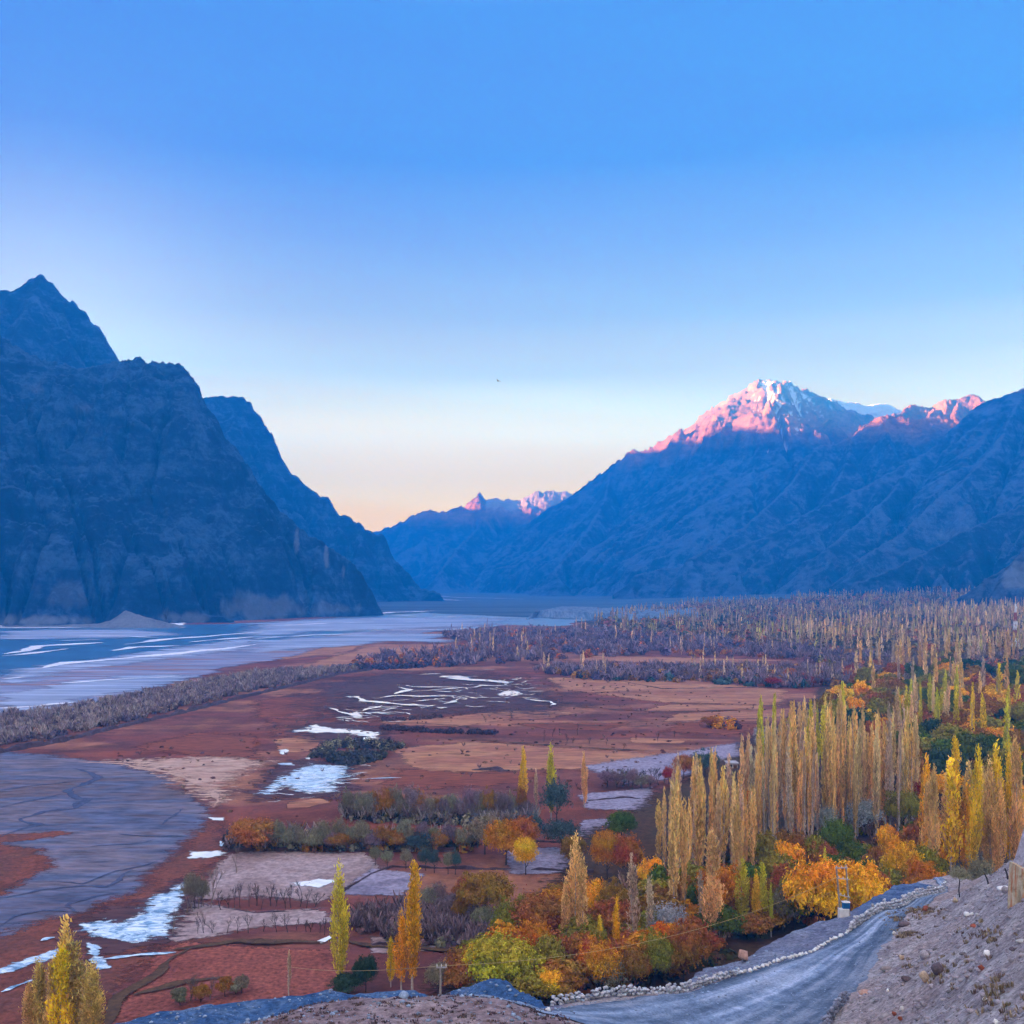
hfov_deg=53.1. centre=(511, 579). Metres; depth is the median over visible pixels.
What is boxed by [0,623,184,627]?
shore sand
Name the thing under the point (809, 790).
poplar tree
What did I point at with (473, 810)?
bare tree
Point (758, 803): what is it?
poplar tree
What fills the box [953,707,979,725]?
autumn tree
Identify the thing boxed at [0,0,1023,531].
sky
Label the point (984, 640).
poplar tree
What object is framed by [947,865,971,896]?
sapling
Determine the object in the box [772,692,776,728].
poplar tree
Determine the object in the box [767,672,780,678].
autumn tree
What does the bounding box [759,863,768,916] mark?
poplar tree
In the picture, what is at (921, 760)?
autumn tree
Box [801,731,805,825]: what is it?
poplar tree
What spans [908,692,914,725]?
poplar tree
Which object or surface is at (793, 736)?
poplar tree
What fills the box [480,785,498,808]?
willow tree
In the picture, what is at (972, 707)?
poplar tree
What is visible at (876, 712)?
autumn tree
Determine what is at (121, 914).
wet mud
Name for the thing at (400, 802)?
willow tree
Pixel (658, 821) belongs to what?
poplar tree
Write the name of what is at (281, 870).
bare field
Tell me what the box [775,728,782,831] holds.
poplar tree
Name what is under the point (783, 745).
poplar tree
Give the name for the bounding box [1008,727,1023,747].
autumn tree
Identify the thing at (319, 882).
snow streak
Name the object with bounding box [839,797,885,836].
willow tree
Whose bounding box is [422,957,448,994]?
willow tree
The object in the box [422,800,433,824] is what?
bare tree
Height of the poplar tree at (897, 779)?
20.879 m
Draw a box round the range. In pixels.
[373,490,572,592]
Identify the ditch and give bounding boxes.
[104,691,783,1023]
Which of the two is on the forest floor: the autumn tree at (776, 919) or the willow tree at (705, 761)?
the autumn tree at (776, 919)
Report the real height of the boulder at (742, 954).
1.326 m
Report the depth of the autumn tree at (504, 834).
212.80 m
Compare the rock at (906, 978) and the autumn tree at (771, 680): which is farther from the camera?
the autumn tree at (771, 680)
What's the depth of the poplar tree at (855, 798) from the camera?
234.07 m
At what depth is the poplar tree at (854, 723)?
256.93 m
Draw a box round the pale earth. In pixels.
[87,756,276,809]
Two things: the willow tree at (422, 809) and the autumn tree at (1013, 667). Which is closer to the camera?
the willow tree at (422, 809)
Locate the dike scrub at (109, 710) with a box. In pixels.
[0,663,362,744]
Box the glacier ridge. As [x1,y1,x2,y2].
[828,398,901,417]
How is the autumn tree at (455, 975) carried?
on the forest floor
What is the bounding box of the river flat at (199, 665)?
[0,624,505,713]
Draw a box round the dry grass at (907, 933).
[879,903,1023,1022]
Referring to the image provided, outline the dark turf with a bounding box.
[134,693,765,789]
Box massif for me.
[612,388,1023,598]
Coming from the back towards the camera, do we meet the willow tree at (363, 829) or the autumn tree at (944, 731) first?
the autumn tree at (944, 731)
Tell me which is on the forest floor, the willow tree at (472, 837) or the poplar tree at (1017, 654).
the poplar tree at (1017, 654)
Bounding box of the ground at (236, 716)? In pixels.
[0,594,922,1023]
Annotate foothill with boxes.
[846,505,1023,595]
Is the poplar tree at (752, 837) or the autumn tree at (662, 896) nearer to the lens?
the autumn tree at (662, 896)
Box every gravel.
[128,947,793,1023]
[442,596,506,600]
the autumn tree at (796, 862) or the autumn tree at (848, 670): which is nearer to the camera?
the autumn tree at (796, 862)
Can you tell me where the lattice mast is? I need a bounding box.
[1013,600,1018,649]
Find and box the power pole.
[436,964,446,994]
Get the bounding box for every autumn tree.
[221,816,282,849]
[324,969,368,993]
[325,830,355,849]
[350,953,378,991]
[382,829,406,849]
[438,958,476,988]
[443,942,475,967]
[451,877,470,902]
[453,866,517,908]
[455,943,480,978]
[456,931,487,948]
[460,929,548,983]
[483,817,529,864]
[485,918,527,941]
[487,965,522,983]
[490,893,524,928]
[504,884,562,931]
[507,967,563,1000]
[508,812,542,861]
[512,834,539,874]
[517,913,555,952]
[530,934,570,966]
[536,881,564,892]
[536,961,564,1003]
[537,886,562,904]
[538,956,593,999]
[544,929,568,951]
[556,913,607,940]
[559,834,586,862]
[564,930,592,959]
[574,936,619,985]
[575,931,623,987]
[576,875,602,886]
[576,876,609,910]
[586,893,638,925]
[587,826,621,878]
[593,915,612,933]
[594,875,629,906]
[604,808,639,835]
[604,927,638,953]
[609,829,645,872]
[617,943,655,990]
[619,922,644,931]
[620,902,642,922]
[620,926,664,953]
[633,878,668,898]
[636,855,665,879]
[636,882,681,906]
[636,910,669,929]
[637,926,675,985]
[641,888,688,918]
[647,861,670,881]
[650,920,679,936]
[657,955,695,979]
[661,765,675,778]
[665,916,711,981]
[666,875,693,897]
[670,858,705,883]
[671,754,694,778]
[675,913,711,946]
[678,899,699,923]
[685,882,698,905]
[690,863,751,905]
[694,904,747,936]
[700,716,719,726]
[706,929,727,950]
[727,875,758,908]
[731,861,769,877]
[736,913,774,937]
[741,827,782,862]
[747,901,791,927]
[750,872,779,902]
[756,850,799,876]
[764,676,783,686]
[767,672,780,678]
[768,839,805,862]
[768,861,796,885]
[773,880,818,929]
[775,827,812,861]
[777,868,794,921]
[780,847,855,921]
[781,668,796,674]
[794,859,816,868]
[796,666,806,672]
[802,831,823,857]
[804,676,824,685]
[806,839,841,862]
[812,690,848,708]
[817,813,860,849]
[817,852,846,864]
[820,698,848,717]
[825,683,854,698]
[832,707,870,733]
[834,660,851,665]
[835,840,868,863]
[838,855,890,909]
[840,681,857,697]
[840,856,856,864]
[843,668,854,675]
[844,664,854,668]
[844,673,855,682]
[846,696,864,709]
[851,679,871,697]
[852,706,877,713]
[853,666,878,682]
[855,854,884,872]
[858,686,886,698]
[858,709,875,730]
[860,847,880,861]
[861,690,881,699]
[861,843,874,853]
[862,697,870,709]
[864,696,894,714]
[864,717,896,739]
[867,677,885,687]
[868,838,885,868]
[871,664,882,671]
[873,823,899,847]
[873,829,904,843]
[876,689,894,706]
[877,830,924,878]
[877,864,906,884]
[878,671,904,679]
[878,672,903,680]
[878,675,907,691]
[878,871,894,888]
[882,662,905,675]
[882,786,921,824]
[892,742,924,760]
[895,722,931,744]
[895,752,933,781]
[896,737,931,753]
[896,821,939,835]
[898,818,940,847]
[899,852,949,883]
[901,699,929,714]
[904,663,923,672]
[904,678,918,688]
[907,669,929,676]
[908,781,924,799]
[912,677,941,690]
[914,709,931,721]
[915,842,948,873]
[917,678,938,691]
[917,809,942,831]
[917,846,946,874]
[918,687,938,702]
[918,836,947,862]
[919,717,942,733]
[919,733,936,747]
[921,741,969,765]
[922,746,972,777]
[927,710,961,726]
[927,736,950,752]
[928,660,945,670]
[929,721,973,742]
[930,674,951,684]
[930,771,964,795]
[933,668,949,675]
[935,689,953,703]
[938,662,952,669]
[941,656,958,670]
[943,729,988,772]
[949,685,968,695]
[949,694,969,706]
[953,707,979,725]
[958,723,991,759]
[959,682,989,690]
[959,777,1007,803]
[960,663,990,678]
[960,715,980,726]
[962,658,981,670]
[962,699,994,717]
[964,672,995,685]
[965,684,984,696]
[966,691,996,702]
[968,731,1003,760]
[969,714,1012,729]
[973,661,995,675]
[983,688,1012,702]
[984,726,1013,737]
[984,747,1012,780]
[985,682,1003,689]
[985,700,1013,717]
[991,755,1023,780]
[993,663,1023,675]
[993,708,1016,721]
[1000,683,1014,693]
[1001,658,1018,664]
[1001,670,1023,684]
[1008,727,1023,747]
[1009,701,1023,720]
[1010,684,1023,697]
[1010,720,1023,731]
[1012,695,1023,708]
[1013,661,1023,666]
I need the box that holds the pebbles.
[833,859,1023,1023]
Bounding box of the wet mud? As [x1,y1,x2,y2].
[53,670,633,955]
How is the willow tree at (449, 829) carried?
on the ground at (236, 716)
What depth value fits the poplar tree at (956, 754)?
216.57 m
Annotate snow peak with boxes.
[472,379,873,595]
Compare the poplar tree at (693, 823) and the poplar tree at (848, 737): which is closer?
the poplar tree at (693, 823)
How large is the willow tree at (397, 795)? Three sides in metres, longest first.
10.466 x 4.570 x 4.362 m
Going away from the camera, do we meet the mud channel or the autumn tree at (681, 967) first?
the autumn tree at (681, 967)
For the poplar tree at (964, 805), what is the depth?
202.64 m
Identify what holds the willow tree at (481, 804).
on the ground at (236, 716)
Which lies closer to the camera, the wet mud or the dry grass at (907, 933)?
the dry grass at (907, 933)
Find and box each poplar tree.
[18,979,37,1023]
[27,957,46,1023]
[41,956,59,1023]
[42,942,78,1023]
[55,914,76,1023]
[57,939,101,1023]
[77,959,106,1023]
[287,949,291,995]
[328,857,351,973]
[384,936,396,986]
[391,907,407,989]
[403,859,423,989]
[518,745,527,795]
[533,769,538,809]
[546,742,556,819]
[560,877,571,952]
[561,830,583,918]
[574,856,588,931]
[580,750,587,807]
[597,913,603,939]
[611,894,620,946]
[626,852,640,931]
[645,874,654,927]
[654,799,661,859]
[662,784,666,866]
[666,780,681,897]
[667,772,672,845]
[669,762,675,830]
[675,755,681,803]
[675,767,682,867]
[680,797,688,901]
[686,797,692,860]
[687,785,694,863]
[690,756,696,860]
[691,793,696,863]
[693,752,698,836]
[693,765,704,865]
[697,869,704,912]
[698,755,707,865]
[698,827,727,934]
[708,748,715,822]
[708,749,717,832]
[708,785,715,837]
[713,783,722,865]
[719,766,730,866]
[724,753,733,848]
[729,774,735,869]
[730,781,739,866]
[732,780,745,873]
[733,855,750,918]
[737,770,744,819]
[739,733,747,794]
[739,783,743,832]
[740,791,748,862]
[745,733,751,790]
[746,745,756,807]
[748,787,751,861]
[749,783,757,864]
[750,867,761,915]
[753,748,758,833]
[754,754,762,833]
[756,694,764,753]
[756,705,764,766]
[756,737,760,800]
[757,728,762,829]
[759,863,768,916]
[760,758,766,831]
[761,760,765,834]
[764,715,770,779]
[764,723,767,834]
[765,726,769,825]
[768,729,770,785]
[768,884,773,936]
[769,724,773,764]
[769,743,777,837]
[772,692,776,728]
[772,714,776,754]
[772,744,778,839]
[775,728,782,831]
[778,709,785,797]
[779,724,783,811]
[780,710,787,827]
[785,733,791,830]
[785,746,794,833]
[786,719,789,747]
[787,700,797,822]
[788,701,792,726]
[791,742,800,827]
[795,749,802,831]
[796,701,801,754]
[799,702,805,753]
[800,696,807,744]
[800,719,805,793]
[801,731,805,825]
[801,747,805,835]
[802,727,810,816]
[806,711,809,739]
[806,744,811,835]
[808,699,813,726]
[808,716,819,823]
[808,728,816,824]
[811,749,815,834]
[813,700,815,746]
[815,752,820,834]
[816,705,819,768]
[819,706,826,764]
[821,731,828,808]
[822,693,828,732]
[822,717,832,825]
[822,846,827,863]
[826,708,830,796]
[826,709,831,791]
[827,695,832,724]
[830,718,837,817]
[835,688,843,748]
[835,717,840,814]
[835,751,839,818]
[839,701,845,816]
[839,730,844,823]
[840,742,847,814]
[841,681,846,713]
[844,707,846,758]
[845,715,854,792]
[845,732,848,813]
[847,724,853,823]
[851,704,857,791]
[852,724,854,826]
[852,742,858,837]
[854,651,858,672]
[855,714,857,742]
[856,719,862,835]
[857,725,863,826]
[858,640,861,661]
[860,704,864,765]
[862,726,867,823]
[865,733,869,800]
[867,721,874,800]
[867,725,873,822]
[868,651,871,668]
[869,636,872,663]
[871,663,875,687]
[871,713,881,812]
[871,727,880,833]
[875,641,877,657]
[875,710,880,810]
[877,638,881,664]
[879,714,881,745]
[880,721,886,818]
[880,727,888,825]
[881,722,885,770]
[882,731,894,826]
[886,703,892,783]
[890,640,894,662]
[890,712,896,785]
[892,687,900,744]
[895,643,898,661]
[895,751,899,822]
[896,716,902,830]
[897,654,900,680]
[898,687,901,724]
[899,641,901,663]
[901,643,904,664]
[901,708,904,733]
[901,727,904,790]
[902,692,906,711]
[903,685,909,727]
[903,706,909,820]
[903,715,908,823]
[904,646,907,663]
[907,639,910,662]
[908,679,913,710]
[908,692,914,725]
[908,718,915,818]
[909,711,919,790]
[910,656,915,686]
[912,675,918,712]
[913,719,920,780]
[917,642,922,665]
[917,700,922,727]
[917,752,930,830]
[918,629,921,655]
[918,681,922,715]
[919,777,931,846]
[922,639,925,669]
[923,647,927,675]
[925,635,928,655]
[927,672,932,713]
[927,763,941,856]
[930,644,933,671]
[931,675,934,717]
[933,653,938,682]
[933,692,940,719]
[935,687,939,718]
[939,688,943,712]
[939,755,950,869]
[939,757,964,870]
[941,691,949,715]
[942,669,949,703]
[944,638,948,657]
[945,735,961,862]
[945,763,960,868]
[946,682,950,708]
[947,629,950,651]
[948,656,951,685]
[950,661,955,685]
[952,684,959,725]
[954,646,958,664]
[954,667,959,699]
[955,635,958,659]
[958,649,961,678]
[958,661,964,687]
[958,685,963,708]
[958,779,972,869]
[960,760,973,867]
[963,743,985,879]
[967,636,970,657]
[969,682,975,758]
[971,635,974,659]
[976,671,981,693]
[978,765,987,858]
[979,692,987,729]
[979,755,1002,873]
[980,656,985,686]
[983,628,985,651]
[985,739,1005,873]
[988,641,991,659]
[989,773,1008,870]
[991,641,994,664]
[995,662,1002,688]
[995,664,1001,694]
[1002,695,1011,752]
[1003,625,1006,651]
[1003,640,1006,662]
[1003,739,1014,861]
[1004,655,1009,689]
[1005,684,1010,722]
[1006,628,1010,656]
[1006,731,1023,858]
[1012,631,1015,658]
[1013,670,1020,722]
[1014,776,1023,839]
[1015,641,1019,660]
[1017,744,1023,804]
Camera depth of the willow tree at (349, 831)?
225.31 m
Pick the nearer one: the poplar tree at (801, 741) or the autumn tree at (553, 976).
the autumn tree at (553, 976)
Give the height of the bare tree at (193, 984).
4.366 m
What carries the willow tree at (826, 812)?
on the ground at (236, 716)
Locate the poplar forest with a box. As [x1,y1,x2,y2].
[582,585,1023,657]
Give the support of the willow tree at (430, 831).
on the ground at (236, 716)
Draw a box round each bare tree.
[172,912,179,934]
[180,883,192,912]
[185,887,195,911]
[186,973,197,1000]
[187,974,197,1000]
[193,876,203,908]
[197,910,205,932]
[204,921,215,932]
[208,867,224,907]
[209,973,218,998]
[232,840,240,872]
[237,883,243,907]
[243,914,252,932]
[252,883,259,905]
[266,880,274,905]
[270,912,278,931]
[274,889,281,905]
[279,888,287,908]
[280,914,290,931]
[285,884,292,907]
[294,880,301,906]
[312,892,324,906]
[322,917,326,934]
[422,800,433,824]
[436,801,445,824]
[443,802,456,825]
[469,805,481,817]
[484,802,497,820]
[494,799,502,812]
[503,797,514,816]
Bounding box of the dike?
[0,668,372,752]
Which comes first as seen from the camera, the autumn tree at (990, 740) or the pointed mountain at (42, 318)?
the autumn tree at (990, 740)
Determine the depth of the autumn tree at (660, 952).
149.28 m
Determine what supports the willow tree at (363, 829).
on the ground at (236, 716)
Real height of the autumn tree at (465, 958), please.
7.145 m
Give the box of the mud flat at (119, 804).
[0,752,209,936]
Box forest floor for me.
[420,596,1023,1005]
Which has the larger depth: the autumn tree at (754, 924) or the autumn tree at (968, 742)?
the autumn tree at (968, 742)
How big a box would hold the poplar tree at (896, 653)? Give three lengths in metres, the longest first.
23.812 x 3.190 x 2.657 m
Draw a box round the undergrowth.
[458,645,1023,999]
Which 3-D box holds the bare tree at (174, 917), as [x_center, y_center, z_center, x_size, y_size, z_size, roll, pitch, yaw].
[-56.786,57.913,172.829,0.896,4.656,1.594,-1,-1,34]
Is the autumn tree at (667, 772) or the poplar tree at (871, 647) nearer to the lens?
the autumn tree at (667, 772)
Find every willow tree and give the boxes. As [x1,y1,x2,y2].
[178,869,199,906]
[185,870,203,908]
[192,875,211,906]
[259,825,278,846]
[269,819,285,849]
[275,825,294,852]
[287,823,304,841]
[294,829,306,851]
[303,828,324,852]
[313,818,331,851]
[324,830,334,852]
[329,816,348,834]
[338,785,353,819]
[344,817,359,842]
[349,791,368,818]
[351,818,373,851]
[357,791,377,820]
[361,830,385,846]
[365,788,380,802]
[367,845,381,864]
[373,792,392,815]
[373,820,391,848]
[377,784,396,806]
[380,846,393,866]
[389,783,403,817]
[393,797,411,820]
[395,814,414,836]
[399,847,413,868]
[402,825,413,848]
[403,783,420,814]
[405,831,433,851]
[409,787,427,807]
[413,802,431,820]
[413,821,428,835]
[417,848,429,870]
[418,887,437,905]
[422,792,436,812]
[422,882,445,902]
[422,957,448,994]
[427,825,440,841]
[428,850,440,872]
[428,881,446,901]
[429,829,449,846]
[435,793,455,812]
[435,795,443,808]
[435,893,455,910]
[441,793,460,810]
[441,819,457,844]
[441,852,452,873]
[441,893,456,898]
[449,847,461,874]
[450,894,469,916]
[451,797,469,816]
[454,825,472,850]
[457,784,478,810]
[462,822,479,851]
[463,812,499,854]
[463,958,500,985]
[464,902,487,917]
[466,789,483,810]
[469,902,493,924]
[472,796,488,811]
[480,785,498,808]
[488,791,503,810]
[495,790,513,812]
[504,790,517,808]
[515,783,526,807]
[520,799,535,811]
[523,809,544,840]
[535,776,573,818]
[538,817,586,845]
[587,958,629,989]
[597,769,616,786]
[610,770,624,784]
[625,767,641,785]
[630,773,650,788]
[643,773,659,788]
[645,897,688,926]
[691,747,720,775]
[752,727,770,740]
[767,881,800,931]
[814,804,838,827]
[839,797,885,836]
[964,851,996,880]
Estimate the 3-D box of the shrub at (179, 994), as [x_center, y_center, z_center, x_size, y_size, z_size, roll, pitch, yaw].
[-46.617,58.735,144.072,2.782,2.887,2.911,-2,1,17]
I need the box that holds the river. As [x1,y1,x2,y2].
[0,613,582,676]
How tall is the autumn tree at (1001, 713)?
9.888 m
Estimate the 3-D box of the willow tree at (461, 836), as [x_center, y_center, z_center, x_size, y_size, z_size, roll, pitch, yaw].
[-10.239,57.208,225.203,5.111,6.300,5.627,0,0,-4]
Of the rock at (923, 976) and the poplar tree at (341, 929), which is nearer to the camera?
the rock at (923, 976)
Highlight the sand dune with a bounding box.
[0,611,186,628]
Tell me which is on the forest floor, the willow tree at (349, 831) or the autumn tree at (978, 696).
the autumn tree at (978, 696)
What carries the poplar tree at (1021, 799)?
on the forest floor
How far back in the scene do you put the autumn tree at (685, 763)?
305.70 m
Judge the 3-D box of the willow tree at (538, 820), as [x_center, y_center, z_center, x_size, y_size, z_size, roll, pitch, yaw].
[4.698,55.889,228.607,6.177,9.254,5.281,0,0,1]
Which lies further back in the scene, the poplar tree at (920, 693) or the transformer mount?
the poplar tree at (920, 693)
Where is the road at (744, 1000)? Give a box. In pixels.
[444,877,947,1023]
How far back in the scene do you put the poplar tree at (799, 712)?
331.64 m
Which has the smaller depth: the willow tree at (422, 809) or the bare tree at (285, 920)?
the bare tree at (285, 920)
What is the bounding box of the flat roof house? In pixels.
[724,760,738,767]
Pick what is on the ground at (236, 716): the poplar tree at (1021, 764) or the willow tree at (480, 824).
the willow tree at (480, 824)
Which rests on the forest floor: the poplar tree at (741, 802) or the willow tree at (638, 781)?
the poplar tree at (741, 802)
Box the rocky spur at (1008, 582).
[942,550,1023,607]
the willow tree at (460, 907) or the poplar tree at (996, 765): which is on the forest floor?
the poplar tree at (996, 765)
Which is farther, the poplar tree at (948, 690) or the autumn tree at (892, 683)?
the autumn tree at (892, 683)
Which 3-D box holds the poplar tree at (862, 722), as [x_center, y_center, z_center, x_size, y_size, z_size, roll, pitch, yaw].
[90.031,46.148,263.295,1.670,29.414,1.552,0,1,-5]
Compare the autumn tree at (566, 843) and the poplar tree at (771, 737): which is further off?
the poplar tree at (771, 737)
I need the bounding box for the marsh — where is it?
[0,822,229,1023]
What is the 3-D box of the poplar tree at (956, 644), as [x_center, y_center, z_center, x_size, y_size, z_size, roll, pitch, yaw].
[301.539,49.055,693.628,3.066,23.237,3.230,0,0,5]
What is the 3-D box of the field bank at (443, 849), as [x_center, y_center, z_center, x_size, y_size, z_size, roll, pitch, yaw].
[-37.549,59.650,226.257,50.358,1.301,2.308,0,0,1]
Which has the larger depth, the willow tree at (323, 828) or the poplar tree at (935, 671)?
the poplar tree at (935, 671)
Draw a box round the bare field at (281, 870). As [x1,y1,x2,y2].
[169,850,462,952]
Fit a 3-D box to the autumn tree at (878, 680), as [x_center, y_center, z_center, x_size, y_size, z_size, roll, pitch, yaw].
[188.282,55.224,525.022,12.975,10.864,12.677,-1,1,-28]
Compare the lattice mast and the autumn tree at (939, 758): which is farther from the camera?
the lattice mast
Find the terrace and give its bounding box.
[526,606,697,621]
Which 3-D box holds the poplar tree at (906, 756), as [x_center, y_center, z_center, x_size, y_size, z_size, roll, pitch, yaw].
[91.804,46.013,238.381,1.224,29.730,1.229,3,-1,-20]
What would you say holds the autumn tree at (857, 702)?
on the forest floor
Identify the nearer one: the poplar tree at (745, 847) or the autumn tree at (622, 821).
the poplar tree at (745, 847)
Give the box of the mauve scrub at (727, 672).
[350,618,891,687]
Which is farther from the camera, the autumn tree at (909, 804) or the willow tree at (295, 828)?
the autumn tree at (909, 804)
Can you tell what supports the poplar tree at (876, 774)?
on the forest floor
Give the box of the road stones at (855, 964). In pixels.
[483,878,948,1023]
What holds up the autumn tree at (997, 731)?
on the forest floor
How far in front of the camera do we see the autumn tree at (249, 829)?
222.98 m
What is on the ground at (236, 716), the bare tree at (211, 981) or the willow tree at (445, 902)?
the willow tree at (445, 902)
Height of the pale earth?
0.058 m
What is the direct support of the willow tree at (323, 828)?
on the ground at (236, 716)
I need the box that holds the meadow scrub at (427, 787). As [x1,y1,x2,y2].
[115,672,765,816]
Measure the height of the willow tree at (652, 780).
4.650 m
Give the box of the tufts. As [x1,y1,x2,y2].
[247,993,574,1023]
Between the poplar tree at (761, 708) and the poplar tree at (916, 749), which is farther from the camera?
the poplar tree at (761, 708)
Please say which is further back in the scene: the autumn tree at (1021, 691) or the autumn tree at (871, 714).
the autumn tree at (1021, 691)
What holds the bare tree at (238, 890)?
on the bare field at (281, 870)
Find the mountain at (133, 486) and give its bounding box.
[0,335,383,625]
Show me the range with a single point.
(440, 552)
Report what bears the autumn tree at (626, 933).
on the forest floor
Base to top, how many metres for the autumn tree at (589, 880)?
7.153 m
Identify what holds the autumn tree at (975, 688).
on the forest floor
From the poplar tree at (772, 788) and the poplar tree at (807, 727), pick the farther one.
the poplar tree at (807, 727)
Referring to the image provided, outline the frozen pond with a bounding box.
[186,673,554,857]
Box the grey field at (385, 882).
[344,742,744,895]
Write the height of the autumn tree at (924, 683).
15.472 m
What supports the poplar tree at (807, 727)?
on the forest floor
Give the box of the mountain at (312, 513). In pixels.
[203,396,444,601]
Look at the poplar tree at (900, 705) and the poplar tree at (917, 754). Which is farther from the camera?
the poplar tree at (900, 705)
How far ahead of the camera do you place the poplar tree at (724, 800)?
212.06 m
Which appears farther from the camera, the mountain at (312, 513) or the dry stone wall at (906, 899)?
the mountain at (312, 513)
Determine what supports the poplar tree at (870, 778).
on the forest floor
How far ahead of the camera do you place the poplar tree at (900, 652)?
603.64 m
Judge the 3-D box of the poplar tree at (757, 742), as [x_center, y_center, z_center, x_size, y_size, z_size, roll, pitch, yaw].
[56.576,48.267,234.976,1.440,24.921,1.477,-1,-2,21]
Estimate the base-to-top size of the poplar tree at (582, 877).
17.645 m
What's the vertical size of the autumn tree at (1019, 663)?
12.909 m
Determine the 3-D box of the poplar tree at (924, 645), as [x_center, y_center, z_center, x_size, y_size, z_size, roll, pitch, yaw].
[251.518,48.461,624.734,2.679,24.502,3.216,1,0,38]
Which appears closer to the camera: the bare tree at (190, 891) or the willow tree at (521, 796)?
the bare tree at (190, 891)
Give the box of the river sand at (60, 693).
[0,617,520,709]
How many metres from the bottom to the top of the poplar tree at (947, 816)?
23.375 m
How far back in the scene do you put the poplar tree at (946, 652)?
649.42 m
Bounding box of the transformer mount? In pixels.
[835,864,850,917]
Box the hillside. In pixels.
[115,860,1023,1023]
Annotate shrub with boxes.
[169,986,186,1004]
[189,983,211,1001]
[215,976,234,996]
[228,979,248,993]
[234,973,250,993]
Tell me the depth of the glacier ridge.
5155.31 m
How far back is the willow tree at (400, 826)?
226.97 m
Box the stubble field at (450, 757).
[273,643,793,807]
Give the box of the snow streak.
[292,878,333,942]
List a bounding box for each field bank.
[183,899,317,912]
[228,847,455,851]
[341,865,593,892]
[366,941,460,946]
[472,766,509,771]
[482,837,560,842]
[530,663,791,688]
[588,796,649,800]
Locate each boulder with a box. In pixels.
[399,990,408,998]
[738,949,747,960]
[1008,829,1023,908]
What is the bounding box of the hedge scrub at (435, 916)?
[221,658,741,948]
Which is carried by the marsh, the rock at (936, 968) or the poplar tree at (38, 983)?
the poplar tree at (38, 983)
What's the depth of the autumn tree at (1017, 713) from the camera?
394.09 m
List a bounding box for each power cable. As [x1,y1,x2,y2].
[293,966,433,970]
[440,877,836,965]
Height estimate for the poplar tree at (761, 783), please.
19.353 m
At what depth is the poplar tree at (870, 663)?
552.58 m
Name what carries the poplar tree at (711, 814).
on the forest floor
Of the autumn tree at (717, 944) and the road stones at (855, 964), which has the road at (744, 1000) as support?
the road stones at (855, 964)
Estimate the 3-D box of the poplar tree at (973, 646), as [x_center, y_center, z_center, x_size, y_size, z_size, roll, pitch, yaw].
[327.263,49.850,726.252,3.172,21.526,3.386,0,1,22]
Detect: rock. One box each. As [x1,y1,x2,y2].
[858,989,868,994]
[879,965,890,971]
[898,920,909,926]
[901,976,911,981]
[919,950,929,959]
[919,971,928,982]
[931,962,943,975]
[983,950,989,955]
[1001,886,1007,892]
[1016,939,1023,943]
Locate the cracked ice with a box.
[0,763,400,991]
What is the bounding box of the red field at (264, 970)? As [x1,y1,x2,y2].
[112,941,347,1023]
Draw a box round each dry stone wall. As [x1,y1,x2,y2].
[550,968,740,1005]
[820,991,850,1023]
[848,880,946,930]
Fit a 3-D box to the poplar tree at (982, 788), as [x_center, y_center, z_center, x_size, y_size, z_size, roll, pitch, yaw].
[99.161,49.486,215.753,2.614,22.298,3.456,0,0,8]
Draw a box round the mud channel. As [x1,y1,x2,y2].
[2,768,182,923]
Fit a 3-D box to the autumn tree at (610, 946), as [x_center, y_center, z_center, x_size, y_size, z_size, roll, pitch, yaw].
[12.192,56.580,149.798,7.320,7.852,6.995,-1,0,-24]
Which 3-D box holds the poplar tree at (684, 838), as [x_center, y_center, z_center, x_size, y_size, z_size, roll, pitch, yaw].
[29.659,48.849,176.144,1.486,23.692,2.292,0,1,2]
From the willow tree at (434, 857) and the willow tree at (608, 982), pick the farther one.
the willow tree at (434, 857)
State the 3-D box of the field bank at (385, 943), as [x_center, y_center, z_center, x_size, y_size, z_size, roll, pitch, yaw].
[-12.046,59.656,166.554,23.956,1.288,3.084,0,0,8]
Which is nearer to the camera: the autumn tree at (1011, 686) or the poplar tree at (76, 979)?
the poplar tree at (76, 979)
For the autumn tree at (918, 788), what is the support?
on the forest floor
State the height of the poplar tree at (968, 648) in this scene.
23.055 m
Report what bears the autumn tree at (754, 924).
on the forest floor
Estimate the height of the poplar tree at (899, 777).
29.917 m
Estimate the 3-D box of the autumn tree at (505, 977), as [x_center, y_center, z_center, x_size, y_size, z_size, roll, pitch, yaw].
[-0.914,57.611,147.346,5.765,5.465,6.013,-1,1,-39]
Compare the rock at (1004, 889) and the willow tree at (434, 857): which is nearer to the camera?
the rock at (1004, 889)
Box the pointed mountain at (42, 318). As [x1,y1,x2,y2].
[0,274,118,368]
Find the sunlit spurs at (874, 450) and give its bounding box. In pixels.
[660,394,984,597]
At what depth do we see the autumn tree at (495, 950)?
145.94 m
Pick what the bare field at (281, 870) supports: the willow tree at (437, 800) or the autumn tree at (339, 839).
the autumn tree at (339, 839)
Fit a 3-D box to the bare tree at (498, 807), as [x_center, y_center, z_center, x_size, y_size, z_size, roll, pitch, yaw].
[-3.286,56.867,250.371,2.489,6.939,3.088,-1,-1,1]
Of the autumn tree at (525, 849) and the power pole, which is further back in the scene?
the autumn tree at (525, 849)

